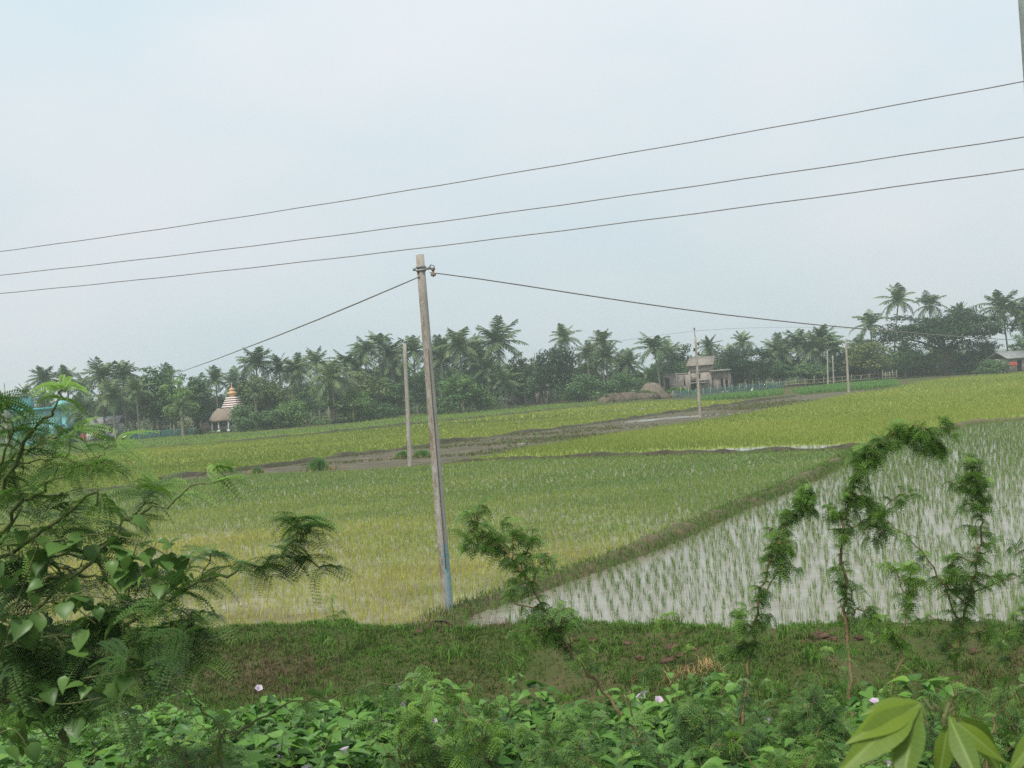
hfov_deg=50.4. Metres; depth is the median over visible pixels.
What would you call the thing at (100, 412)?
broadleaf tree
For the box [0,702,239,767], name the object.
morning glory
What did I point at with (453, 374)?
broadleaf tree
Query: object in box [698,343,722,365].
coconut palm
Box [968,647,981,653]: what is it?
earth clod
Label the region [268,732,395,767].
morning glory
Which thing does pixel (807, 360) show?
coconut palm
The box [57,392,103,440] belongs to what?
coconut palm
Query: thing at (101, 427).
door
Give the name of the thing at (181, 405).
date palm
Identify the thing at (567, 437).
weeds
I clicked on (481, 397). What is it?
broadleaf tree
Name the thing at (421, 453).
seedling bundle
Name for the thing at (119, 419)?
hut
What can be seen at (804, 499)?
acacia sapling
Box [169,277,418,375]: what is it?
service wire
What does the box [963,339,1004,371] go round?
broadleaf tree
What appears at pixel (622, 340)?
thin wire
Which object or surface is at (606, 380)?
broadleaf tree
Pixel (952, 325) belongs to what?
broadleaf tree
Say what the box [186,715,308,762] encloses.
morning glory
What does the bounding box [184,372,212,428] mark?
broadleaf tree
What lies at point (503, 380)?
coconut palm
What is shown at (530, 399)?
house
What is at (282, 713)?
morning glory
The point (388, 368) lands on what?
coconut palm
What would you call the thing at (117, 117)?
sky
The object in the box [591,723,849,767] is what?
morning glory
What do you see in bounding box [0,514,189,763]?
climbing vine
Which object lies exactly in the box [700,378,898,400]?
rice nursery
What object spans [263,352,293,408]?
coconut palm
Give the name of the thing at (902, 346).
coconut palm
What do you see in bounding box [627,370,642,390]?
broadleaf tree
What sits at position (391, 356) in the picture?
coconut palm
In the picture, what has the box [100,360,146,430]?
coconut palm
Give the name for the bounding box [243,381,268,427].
date palm
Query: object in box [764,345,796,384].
coconut palm
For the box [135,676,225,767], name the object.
arching cane
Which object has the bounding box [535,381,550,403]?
hut
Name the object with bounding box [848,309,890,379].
coconut palm
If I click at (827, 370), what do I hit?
utility pole
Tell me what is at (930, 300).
coconut palm
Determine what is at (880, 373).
broadleaf tree
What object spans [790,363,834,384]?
broadleaf tree
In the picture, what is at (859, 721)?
morning glory
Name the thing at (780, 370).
broadleaf tree
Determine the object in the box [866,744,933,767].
morning glory
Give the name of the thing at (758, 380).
broadleaf tree
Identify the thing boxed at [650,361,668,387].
broadleaf tree
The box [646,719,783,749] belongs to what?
morning glory
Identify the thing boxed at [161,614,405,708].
dry weeds
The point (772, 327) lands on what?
thin wire
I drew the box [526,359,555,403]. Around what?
broadleaf tree
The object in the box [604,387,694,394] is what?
weeds
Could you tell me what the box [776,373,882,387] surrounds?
bamboo fence
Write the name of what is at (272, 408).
broadleaf tree
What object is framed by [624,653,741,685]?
straw litter
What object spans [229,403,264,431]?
broadleaf tree
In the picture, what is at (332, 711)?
morning glory
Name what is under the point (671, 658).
earth clod
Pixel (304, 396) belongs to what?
broadleaf tree
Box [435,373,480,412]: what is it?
broadleaf tree
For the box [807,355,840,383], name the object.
broadleaf tree
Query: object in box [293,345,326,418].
coconut palm
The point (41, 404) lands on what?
coconut palm
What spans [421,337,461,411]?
coconut palm
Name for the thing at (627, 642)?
earth clod
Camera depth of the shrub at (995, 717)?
5.40 m
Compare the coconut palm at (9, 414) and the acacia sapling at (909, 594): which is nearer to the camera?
the acacia sapling at (909, 594)
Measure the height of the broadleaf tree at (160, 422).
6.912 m
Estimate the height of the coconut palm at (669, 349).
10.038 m
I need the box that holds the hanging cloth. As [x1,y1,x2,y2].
[1009,362,1017,365]
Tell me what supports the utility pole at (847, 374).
on the ground at (878, 666)
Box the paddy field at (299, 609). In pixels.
[0,451,834,628]
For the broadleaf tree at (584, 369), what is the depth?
182.54 m
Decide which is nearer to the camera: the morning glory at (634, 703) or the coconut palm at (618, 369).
the morning glory at (634, 703)
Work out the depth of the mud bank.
155.93 m
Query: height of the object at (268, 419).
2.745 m
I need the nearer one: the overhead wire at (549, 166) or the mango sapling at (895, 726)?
the mango sapling at (895, 726)
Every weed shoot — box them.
[323,594,349,663]
[653,611,694,674]
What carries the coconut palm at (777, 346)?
on the ground at (878, 666)
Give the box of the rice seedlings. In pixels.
[436,416,1023,626]
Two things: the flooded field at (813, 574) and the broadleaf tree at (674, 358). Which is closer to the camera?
the flooded field at (813, 574)
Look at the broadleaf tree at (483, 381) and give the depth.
171.17 m
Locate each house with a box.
[8,395,76,445]
[509,378,535,403]
[662,355,734,394]
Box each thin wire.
[544,331,690,357]
[699,327,865,330]
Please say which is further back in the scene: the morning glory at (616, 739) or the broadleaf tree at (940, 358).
the broadleaf tree at (940, 358)
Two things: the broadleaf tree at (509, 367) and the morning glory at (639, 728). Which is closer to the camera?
the morning glory at (639, 728)
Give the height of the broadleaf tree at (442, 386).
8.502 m
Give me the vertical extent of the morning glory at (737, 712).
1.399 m
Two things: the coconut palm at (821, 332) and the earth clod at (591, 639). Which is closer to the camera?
the earth clod at (591, 639)
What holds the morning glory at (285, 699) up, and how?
on the ground at (878, 666)
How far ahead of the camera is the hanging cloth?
163.49 m
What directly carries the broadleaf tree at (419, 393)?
on the ground at (878, 666)
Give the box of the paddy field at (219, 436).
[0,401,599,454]
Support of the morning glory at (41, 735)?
on the ground at (878, 666)
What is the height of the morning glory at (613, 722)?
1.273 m
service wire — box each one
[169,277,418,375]
[430,272,1023,340]
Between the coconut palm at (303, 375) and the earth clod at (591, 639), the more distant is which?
the coconut palm at (303, 375)
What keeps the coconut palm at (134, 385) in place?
on the ground at (878, 666)
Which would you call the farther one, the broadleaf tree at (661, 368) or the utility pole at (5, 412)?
the broadleaf tree at (661, 368)
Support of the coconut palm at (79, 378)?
on the ground at (878, 666)
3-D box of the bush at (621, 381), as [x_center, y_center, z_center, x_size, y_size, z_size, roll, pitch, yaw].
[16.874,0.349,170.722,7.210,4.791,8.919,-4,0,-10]
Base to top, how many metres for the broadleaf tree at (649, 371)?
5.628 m
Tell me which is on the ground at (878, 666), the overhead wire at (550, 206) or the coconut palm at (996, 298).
the coconut palm at (996, 298)
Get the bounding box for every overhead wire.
[0,81,1023,251]
[0,137,1023,275]
[0,169,1023,293]
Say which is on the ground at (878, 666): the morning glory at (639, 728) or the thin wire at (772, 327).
the morning glory at (639, 728)
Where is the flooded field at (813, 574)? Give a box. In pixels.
[446,420,1023,630]
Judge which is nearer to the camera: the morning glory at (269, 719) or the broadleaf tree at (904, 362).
the morning glory at (269, 719)
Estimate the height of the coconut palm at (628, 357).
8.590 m
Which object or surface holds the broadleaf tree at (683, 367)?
on the ground at (878, 666)
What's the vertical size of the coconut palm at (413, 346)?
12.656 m
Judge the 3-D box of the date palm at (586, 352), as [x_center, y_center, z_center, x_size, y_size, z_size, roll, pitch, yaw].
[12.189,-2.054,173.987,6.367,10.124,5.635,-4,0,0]
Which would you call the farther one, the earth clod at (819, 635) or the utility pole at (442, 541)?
the utility pole at (442, 541)
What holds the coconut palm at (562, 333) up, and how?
on the ground at (878, 666)
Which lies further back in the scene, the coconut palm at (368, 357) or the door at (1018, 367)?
the coconut palm at (368, 357)
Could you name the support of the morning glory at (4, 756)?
on the ground at (878, 666)
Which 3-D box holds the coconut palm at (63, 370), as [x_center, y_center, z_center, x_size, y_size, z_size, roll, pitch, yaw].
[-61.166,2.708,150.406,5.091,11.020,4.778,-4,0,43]
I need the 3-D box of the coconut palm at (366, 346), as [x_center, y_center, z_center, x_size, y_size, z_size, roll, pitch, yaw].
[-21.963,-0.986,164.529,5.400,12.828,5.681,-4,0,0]
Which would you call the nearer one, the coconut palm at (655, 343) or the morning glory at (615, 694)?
the morning glory at (615, 694)
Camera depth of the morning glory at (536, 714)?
8.54 m
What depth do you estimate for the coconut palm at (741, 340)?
183.81 m
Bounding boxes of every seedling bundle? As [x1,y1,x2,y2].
[246,467,263,473]
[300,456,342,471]
[387,450,413,458]
[403,449,430,457]
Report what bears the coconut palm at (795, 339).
on the ground at (878, 666)
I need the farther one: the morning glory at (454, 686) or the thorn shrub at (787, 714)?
the morning glory at (454, 686)
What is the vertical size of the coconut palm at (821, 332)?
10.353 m
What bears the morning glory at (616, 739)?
on the ground at (878, 666)
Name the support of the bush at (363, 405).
on the ground at (878, 666)
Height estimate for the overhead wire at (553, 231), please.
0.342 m
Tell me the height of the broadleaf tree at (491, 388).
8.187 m
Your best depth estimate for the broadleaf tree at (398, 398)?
159.55 m
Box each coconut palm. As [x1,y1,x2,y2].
[0,398,12,428]
[13,383,39,400]
[24,365,62,406]
[33,391,58,407]
[52,364,85,398]
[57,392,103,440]
[62,372,101,432]
[77,356,123,434]
[84,378,134,438]
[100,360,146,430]
[118,375,155,438]
[146,362,182,429]
[187,378,218,424]
[196,365,233,407]
[213,365,248,400]
[231,346,279,426]
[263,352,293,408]
[274,362,315,400]
[278,352,314,417]
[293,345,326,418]
[306,358,360,419]
[311,367,347,418]
[322,349,361,417]
[344,356,369,414]
[345,341,382,415]
[348,336,382,374]
[362,330,393,397]
[372,337,408,405]
[372,353,412,405]
[391,335,433,413]
[419,334,451,397]
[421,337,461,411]
[432,326,483,410]
[458,333,485,368]
[458,340,500,408]
[467,353,506,408]
[469,315,528,407]
[489,365,522,408]
[548,323,581,401]
[577,346,609,398]
[587,329,620,385]
[602,349,644,379]
[613,347,643,388]
[626,331,671,385]
[651,338,687,368]
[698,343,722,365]
[717,343,749,366]
[730,330,757,388]
[761,332,796,381]
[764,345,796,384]
[779,328,819,384]
[791,330,838,383]
[800,347,827,383]
[801,324,843,381]
[822,333,851,382]
[841,334,870,380]
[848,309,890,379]
[875,282,919,376]
[889,338,917,377]
[913,290,948,374]
[975,289,1023,350]
[1000,298,1023,336]
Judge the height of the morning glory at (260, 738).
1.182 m
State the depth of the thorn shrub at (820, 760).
5.65 m
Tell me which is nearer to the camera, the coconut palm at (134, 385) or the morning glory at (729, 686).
the morning glory at (729, 686)
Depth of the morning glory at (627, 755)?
6.12 m
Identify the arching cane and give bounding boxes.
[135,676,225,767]
[218,672,431,767]
[624,662,666,755]
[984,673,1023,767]
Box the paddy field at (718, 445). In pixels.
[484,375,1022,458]
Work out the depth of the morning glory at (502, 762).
6.05 m
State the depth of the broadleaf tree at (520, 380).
182.04 m
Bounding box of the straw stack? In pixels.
[198,422,211,433]
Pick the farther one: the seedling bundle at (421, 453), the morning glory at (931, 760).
the seedling bundle at (421, 453)
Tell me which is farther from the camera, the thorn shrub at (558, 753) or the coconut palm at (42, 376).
the coconut palm at (42, 376)
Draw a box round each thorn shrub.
[93,697,269,767]
[346,651,530,767]
[509,691,683,767]
[665,664,772,767]
[697,696,891,767]
[744,642,857,754]
[917,682,1023,767]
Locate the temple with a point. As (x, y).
(221, 414)
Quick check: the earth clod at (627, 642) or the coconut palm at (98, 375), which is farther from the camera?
the coconut palm at (98, 375)
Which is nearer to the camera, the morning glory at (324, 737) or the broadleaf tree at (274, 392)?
the morning glory at (324, 737)
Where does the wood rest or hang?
on the ground at (878, 666)
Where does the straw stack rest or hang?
on the ground at (878, 666)
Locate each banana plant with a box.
[321,400,344,423]
[337,403,348,422]
[342,401,361,421]
[634,371,655,380]
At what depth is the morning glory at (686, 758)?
6.45 m
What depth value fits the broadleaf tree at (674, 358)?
177.38 m
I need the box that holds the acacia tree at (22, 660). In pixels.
[0,374,361,767]
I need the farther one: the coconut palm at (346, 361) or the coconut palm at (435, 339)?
the coconut palm at (435, 339)
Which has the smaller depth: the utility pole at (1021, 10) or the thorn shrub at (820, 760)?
the thorn shrub at (820, 760)
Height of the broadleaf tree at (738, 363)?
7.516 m
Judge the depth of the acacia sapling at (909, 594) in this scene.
7.38 m
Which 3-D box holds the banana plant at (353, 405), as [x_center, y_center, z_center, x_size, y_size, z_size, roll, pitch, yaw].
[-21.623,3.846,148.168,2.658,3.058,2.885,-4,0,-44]
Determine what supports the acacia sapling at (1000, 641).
on the ground at (878, 666)
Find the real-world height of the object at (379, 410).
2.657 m
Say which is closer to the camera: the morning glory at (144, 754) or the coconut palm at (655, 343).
the morning glory at (144, 754)
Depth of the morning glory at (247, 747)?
6.74 m
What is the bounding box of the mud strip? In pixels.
[161,387,893,481]
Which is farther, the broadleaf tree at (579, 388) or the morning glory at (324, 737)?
the broadleaf tree at (579, 388)
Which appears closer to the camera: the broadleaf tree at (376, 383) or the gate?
the gate
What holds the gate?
on the ground at (878, 666)
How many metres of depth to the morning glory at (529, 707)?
8.54 m
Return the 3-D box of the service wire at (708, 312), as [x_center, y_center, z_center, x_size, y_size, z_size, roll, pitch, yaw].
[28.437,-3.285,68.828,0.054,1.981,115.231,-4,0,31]
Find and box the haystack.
[640,382,664,392]
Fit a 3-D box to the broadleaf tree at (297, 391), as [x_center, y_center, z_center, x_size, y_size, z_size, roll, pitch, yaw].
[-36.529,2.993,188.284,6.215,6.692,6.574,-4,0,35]
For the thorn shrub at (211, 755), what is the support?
on the ground at (878, 666)
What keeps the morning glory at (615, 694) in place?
on the ground at (878, 666)
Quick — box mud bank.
[597,391,680,402]
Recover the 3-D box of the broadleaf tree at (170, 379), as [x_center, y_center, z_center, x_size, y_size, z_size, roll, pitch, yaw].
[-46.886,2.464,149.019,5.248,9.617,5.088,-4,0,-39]
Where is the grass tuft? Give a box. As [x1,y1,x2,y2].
[416,605,471,619]
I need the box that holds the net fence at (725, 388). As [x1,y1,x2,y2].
[672,379,779,398]
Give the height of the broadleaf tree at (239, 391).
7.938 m
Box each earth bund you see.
[0,399,653,457]
[19,482,155,500]
[159,395,795,479]
[426,447,858,623]
[441,443,859,464]
[864,417,1023,446]
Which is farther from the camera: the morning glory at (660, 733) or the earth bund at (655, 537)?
the earth bund at (655, 537)
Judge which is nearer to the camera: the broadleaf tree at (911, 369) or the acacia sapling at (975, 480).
the acacia sapling at (975, 480)
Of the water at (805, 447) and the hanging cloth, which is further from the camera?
the hanging cloth
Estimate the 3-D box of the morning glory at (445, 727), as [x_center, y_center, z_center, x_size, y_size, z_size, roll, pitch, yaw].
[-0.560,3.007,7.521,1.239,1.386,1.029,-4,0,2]
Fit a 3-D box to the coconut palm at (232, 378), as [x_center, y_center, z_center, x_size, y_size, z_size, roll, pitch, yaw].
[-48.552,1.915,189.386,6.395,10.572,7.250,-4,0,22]
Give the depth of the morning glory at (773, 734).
6.85 m
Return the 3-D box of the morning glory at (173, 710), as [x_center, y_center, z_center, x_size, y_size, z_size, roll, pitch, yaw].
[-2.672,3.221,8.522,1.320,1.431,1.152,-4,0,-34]
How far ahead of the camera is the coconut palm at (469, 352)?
182.73 m
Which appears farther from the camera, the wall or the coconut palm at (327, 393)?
the coconut palm at (327, 393)
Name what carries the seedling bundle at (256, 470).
on the mud strip
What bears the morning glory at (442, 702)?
on the ground at (878, 666)
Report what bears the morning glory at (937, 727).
on the ground at (878, 666)
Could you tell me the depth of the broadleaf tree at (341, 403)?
184.62 m
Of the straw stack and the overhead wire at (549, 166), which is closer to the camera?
the overhead wire at (549, 166)
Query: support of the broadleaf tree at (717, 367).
on the ground at (878, 666)
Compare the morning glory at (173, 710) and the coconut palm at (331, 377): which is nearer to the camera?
the morning glory at (173, 710)
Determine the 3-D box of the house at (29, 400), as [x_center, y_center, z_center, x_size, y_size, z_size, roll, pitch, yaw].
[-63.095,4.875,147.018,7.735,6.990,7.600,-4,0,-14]
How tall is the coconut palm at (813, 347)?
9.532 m
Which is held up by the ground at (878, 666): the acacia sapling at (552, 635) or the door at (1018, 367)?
the acacia sapling at (552, 635)
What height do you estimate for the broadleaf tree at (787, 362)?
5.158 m
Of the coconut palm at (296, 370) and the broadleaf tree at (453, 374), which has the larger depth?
the broadleaf tree at (453, 374)
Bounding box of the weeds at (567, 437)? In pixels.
[202,387,888,475]
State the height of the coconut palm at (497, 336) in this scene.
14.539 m
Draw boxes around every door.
[98,426,103,434]
[1017,360,1019,371]
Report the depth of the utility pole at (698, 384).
89.30 m
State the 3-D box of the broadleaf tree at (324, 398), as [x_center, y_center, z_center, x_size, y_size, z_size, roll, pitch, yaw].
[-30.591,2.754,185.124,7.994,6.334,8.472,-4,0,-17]
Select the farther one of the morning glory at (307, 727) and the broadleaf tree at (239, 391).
the broadleaf tree at (239, 391)
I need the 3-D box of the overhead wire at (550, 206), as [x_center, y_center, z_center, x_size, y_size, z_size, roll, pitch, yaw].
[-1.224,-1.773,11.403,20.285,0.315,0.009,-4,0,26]
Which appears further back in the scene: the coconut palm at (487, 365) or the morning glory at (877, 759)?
the coconut palm at (487, 365)
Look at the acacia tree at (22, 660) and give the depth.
4.40 m
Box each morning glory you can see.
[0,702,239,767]
[0,721,129,767]
[0,740,104,767]
[45,710,184,764]
[52,717,211,767]
[87,724,265,766]
[93,690,206,760]
[95,703,256,763]
[137,722,291,767]
[169,712,375,767]
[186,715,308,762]
[212,685,383,759]
[213,697,289,732]
[215,713,295,754]
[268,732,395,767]
[276,719,540,767]
[283,686,450,743]
[285,708,356,729]
[288,677,480,730]
[288,732,426,767]
[324,690,482,767]
[357,725,494,746]
[372,707,549,767]
[373,683,468,728]
[421,727,596,767]
[466,701,584,731]
[468,740,657,767]
[475,689,658,741]
[479,670,620,732]
[483,691,663,767]
[540,693,689,748]
[566,684,667,736]
[581,696,710,767]
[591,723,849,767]
[609,671,763,738]
[615,732,680,767]
[631,697,792,767]
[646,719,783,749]
[651,692,770,734]
[678,724,827,767]
[739,721,846,757]
[741,715,928,767]
[744,697,928,758]
[812,712,1022,767]
[817,673,970,767]
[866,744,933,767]
[934,724,1006,767]
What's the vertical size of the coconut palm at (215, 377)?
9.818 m
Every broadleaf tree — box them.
[48,400,102,435]
[94,400,120,416]
[100,392,156,428]
[122,366,175,436]
[140,398,184,428]
[156,367,191,428]
[156,377,200,426]
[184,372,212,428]
[189,391,223,430]
[213,394,228,408]
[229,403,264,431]
[233,374,259,409]
[237,375,299,412]
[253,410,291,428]
[258,387,289,412]
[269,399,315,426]
[289,383,312,412]
[292,385,324,423]
[307,383,346,417]
[324,380,360,416]
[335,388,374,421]
[341,371,391,419]
[355,370,393,405]
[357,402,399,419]
[373,360,424,408]
[373,376,415,416]
[402,371,443,414]
[410,368,442,403]
[417,366,457,405]
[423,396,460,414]
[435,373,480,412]
[445,367,471,401]
[460,384,500,410]
[462,360,491,407]
[483,361,511,402]
[491,374,540,404]
[505,358,520,406]
[508,350,537,406]
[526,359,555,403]
[533,344,583,403]
[556,373,612,401]
[577,364,602,399]
[592,373,639,397]
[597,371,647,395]
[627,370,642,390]
[637,362,663,385]
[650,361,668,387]
[658,360,684,383]
[663,343,694,373]
[667,361,696,387]
[714,362,726,369]
[715,345,776,389]
[735,374,758,388]
[749,368,766,386]
[759,359,796,386]
[762,357,801,385]
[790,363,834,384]
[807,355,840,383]
[824,357,851,382]
[826,351,871,380]
[839,339,898,380]
[858,357,909,377]
[864,305,1022,375]
[883,354,937,375]
[884,347,924,377]
[921,342,964,367]
[934,353,986,373]
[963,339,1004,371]
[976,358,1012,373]
[1006,334,1023,350]
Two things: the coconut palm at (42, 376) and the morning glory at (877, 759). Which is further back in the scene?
the coconut palm at (42, 376)
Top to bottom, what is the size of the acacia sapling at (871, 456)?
3.291 m
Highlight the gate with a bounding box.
[882,370,896,378]
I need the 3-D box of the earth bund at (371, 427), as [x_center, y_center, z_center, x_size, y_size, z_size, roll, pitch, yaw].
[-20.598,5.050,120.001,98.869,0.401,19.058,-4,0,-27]
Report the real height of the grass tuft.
0.233 m
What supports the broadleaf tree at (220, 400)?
on the ground at (878, 666)
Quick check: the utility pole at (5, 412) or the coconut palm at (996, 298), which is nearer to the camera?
the utility pole at (5, 412)
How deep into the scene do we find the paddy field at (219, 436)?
129.06 m
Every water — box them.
[624,413,740,422]
[708,445,836,450]
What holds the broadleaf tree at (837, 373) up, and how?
on the ground at (878, 666)
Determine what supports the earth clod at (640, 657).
on the ground at (878, 666)
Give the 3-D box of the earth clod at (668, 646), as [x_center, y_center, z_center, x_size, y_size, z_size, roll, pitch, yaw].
[2.446,4.032,16.616,0.290,0.194,0.205,-4,0,0]
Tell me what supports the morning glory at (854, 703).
on the ground at (878, 666)
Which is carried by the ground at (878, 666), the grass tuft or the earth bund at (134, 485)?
the earth bund at (134, 485)
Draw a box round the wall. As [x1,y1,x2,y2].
[81,432,97,441]
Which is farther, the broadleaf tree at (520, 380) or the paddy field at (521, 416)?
the broadleaf tree at (520, 380)
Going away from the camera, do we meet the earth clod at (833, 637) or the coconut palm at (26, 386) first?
the earth clod at (833, 637)
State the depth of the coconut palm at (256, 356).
157.45 m
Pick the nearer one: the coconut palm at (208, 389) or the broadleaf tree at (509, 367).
the broadleaf tree at (509, 367)
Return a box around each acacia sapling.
[449,493,631,730]
[713,479,822,728]
[821,415,965,715]
[862,557,929,698]
[872,452,1023,715]
[976,537,1023,725]
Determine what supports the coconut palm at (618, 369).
on the ground at (878, 666)
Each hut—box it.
[84,415,127,440]
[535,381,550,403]
[985,350,1023,372]
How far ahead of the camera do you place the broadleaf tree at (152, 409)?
145.22 m
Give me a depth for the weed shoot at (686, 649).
15.62 m
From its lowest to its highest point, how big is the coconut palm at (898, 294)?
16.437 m
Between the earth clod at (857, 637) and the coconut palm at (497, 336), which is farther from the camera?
the coconut palm at (497, 336)
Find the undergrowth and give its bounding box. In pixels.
[0,366,983,445]
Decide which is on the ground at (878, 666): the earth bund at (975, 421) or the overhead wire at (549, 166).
the earth bund at (975, 421)
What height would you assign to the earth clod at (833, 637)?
0.157 m
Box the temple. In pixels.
[208,383,251,432]
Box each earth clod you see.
[414,628,423,634]
[588,637,597,642]
[621,639,630,645]
[635,655,645,660]
[659,655,674,663]
[663,642,681,649]
[809,630,829,639]
[826,635,837,641]
[853,635,863,640]
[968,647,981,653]
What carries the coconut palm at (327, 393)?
on the ground at (878, 666)
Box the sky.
[0,0,1023,414]
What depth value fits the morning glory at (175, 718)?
7.70 m
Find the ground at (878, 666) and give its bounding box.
[0,348,1023,760]
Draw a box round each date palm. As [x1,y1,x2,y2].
[169,399,192,435]
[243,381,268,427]
[572,340,600,400]
[585,340,627,390]
[697,334,723,357]
[946,301,972,352]
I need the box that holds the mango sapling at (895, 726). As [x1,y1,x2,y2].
[839,697,1023,767]
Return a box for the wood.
[0,348,994,435]
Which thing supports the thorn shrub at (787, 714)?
on the ground at (878, 666)
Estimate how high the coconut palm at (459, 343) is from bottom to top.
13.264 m
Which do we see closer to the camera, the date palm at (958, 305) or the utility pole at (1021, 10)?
the utility pole at (1021, 10)
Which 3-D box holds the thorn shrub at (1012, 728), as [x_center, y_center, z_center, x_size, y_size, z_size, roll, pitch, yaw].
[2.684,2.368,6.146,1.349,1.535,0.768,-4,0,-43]
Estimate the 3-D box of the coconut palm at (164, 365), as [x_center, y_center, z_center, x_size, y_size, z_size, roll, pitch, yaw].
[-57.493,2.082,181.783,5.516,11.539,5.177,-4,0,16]
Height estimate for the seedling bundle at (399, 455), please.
0.536 m
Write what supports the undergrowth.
on the ground at (878, 666)
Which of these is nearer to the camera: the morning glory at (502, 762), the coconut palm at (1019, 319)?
the morning glory at (502, 762)
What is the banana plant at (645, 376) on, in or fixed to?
on the ground at (878, 666)
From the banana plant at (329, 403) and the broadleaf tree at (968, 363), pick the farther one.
the broadleaf tree at (968, 363)
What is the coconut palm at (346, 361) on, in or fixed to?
on the ground at (878, 666)
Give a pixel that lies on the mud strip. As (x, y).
(374, 463)
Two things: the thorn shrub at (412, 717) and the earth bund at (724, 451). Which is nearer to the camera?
the thorn shrub at (412, 717)
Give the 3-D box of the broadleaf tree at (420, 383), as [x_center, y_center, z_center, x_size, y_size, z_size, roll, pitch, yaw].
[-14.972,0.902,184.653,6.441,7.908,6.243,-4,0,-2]
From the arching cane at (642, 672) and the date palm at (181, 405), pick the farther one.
the date palm at (181, 405)
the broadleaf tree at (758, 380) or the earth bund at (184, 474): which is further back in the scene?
the broadleaf tree at (758, 380)
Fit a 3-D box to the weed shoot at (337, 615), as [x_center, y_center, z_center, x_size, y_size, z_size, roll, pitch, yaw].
[-2.786,3.983,17.459,0.481,1.207,0.398,-4,0,-21]
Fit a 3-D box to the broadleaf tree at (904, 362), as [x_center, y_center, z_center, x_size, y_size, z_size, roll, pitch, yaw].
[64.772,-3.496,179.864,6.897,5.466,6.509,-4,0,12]
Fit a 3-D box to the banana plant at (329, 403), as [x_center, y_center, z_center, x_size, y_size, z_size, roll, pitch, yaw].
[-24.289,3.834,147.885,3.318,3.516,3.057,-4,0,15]
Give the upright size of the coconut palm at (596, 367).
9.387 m
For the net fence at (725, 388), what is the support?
on the ground at (878, 666)
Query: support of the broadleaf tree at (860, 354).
on the ground at (878, 666)
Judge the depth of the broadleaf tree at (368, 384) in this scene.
155.04 m
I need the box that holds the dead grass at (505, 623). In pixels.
[408,615,514,629]
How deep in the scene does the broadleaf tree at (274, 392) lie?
151.30 m
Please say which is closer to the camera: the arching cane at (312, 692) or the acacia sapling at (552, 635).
the arching cane at (312, 692)
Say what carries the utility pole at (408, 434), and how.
on the ground at (878, 666)
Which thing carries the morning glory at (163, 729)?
on the ground at (878, 666)
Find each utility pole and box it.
[2,383,7,447]
[403,343,412,465]
[413,254,453,610]
[693,327,701,417]
[827,351,828,383]
[832,356,834,383]
[845,339,849,391]
[1018,0,1023,80]
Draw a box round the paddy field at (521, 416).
[9,401,733,493]
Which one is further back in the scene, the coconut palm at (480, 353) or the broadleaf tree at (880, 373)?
the broadleaf tree at (880, 373)
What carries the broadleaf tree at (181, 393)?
on the ground at (878, 666)
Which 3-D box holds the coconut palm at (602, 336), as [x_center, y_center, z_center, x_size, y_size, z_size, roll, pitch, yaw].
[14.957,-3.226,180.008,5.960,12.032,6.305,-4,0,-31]
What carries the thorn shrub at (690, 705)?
on the ground at (878, 666)
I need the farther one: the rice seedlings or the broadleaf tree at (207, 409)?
the broadleaf tree at (207, 409)
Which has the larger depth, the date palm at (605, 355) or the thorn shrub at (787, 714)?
the date palm at (605, 355)
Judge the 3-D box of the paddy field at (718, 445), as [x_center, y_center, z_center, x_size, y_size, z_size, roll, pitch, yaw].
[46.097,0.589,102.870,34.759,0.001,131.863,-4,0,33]
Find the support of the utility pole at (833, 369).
on the ground at (878, 666)
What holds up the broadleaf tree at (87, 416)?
on the ground at (878, 666)
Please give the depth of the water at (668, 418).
91.95 m
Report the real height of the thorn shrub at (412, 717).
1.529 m
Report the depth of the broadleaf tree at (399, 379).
187.33 m
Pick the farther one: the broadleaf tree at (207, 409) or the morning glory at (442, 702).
the broadleaf tree at (207, 409)
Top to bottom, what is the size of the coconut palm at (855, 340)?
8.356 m

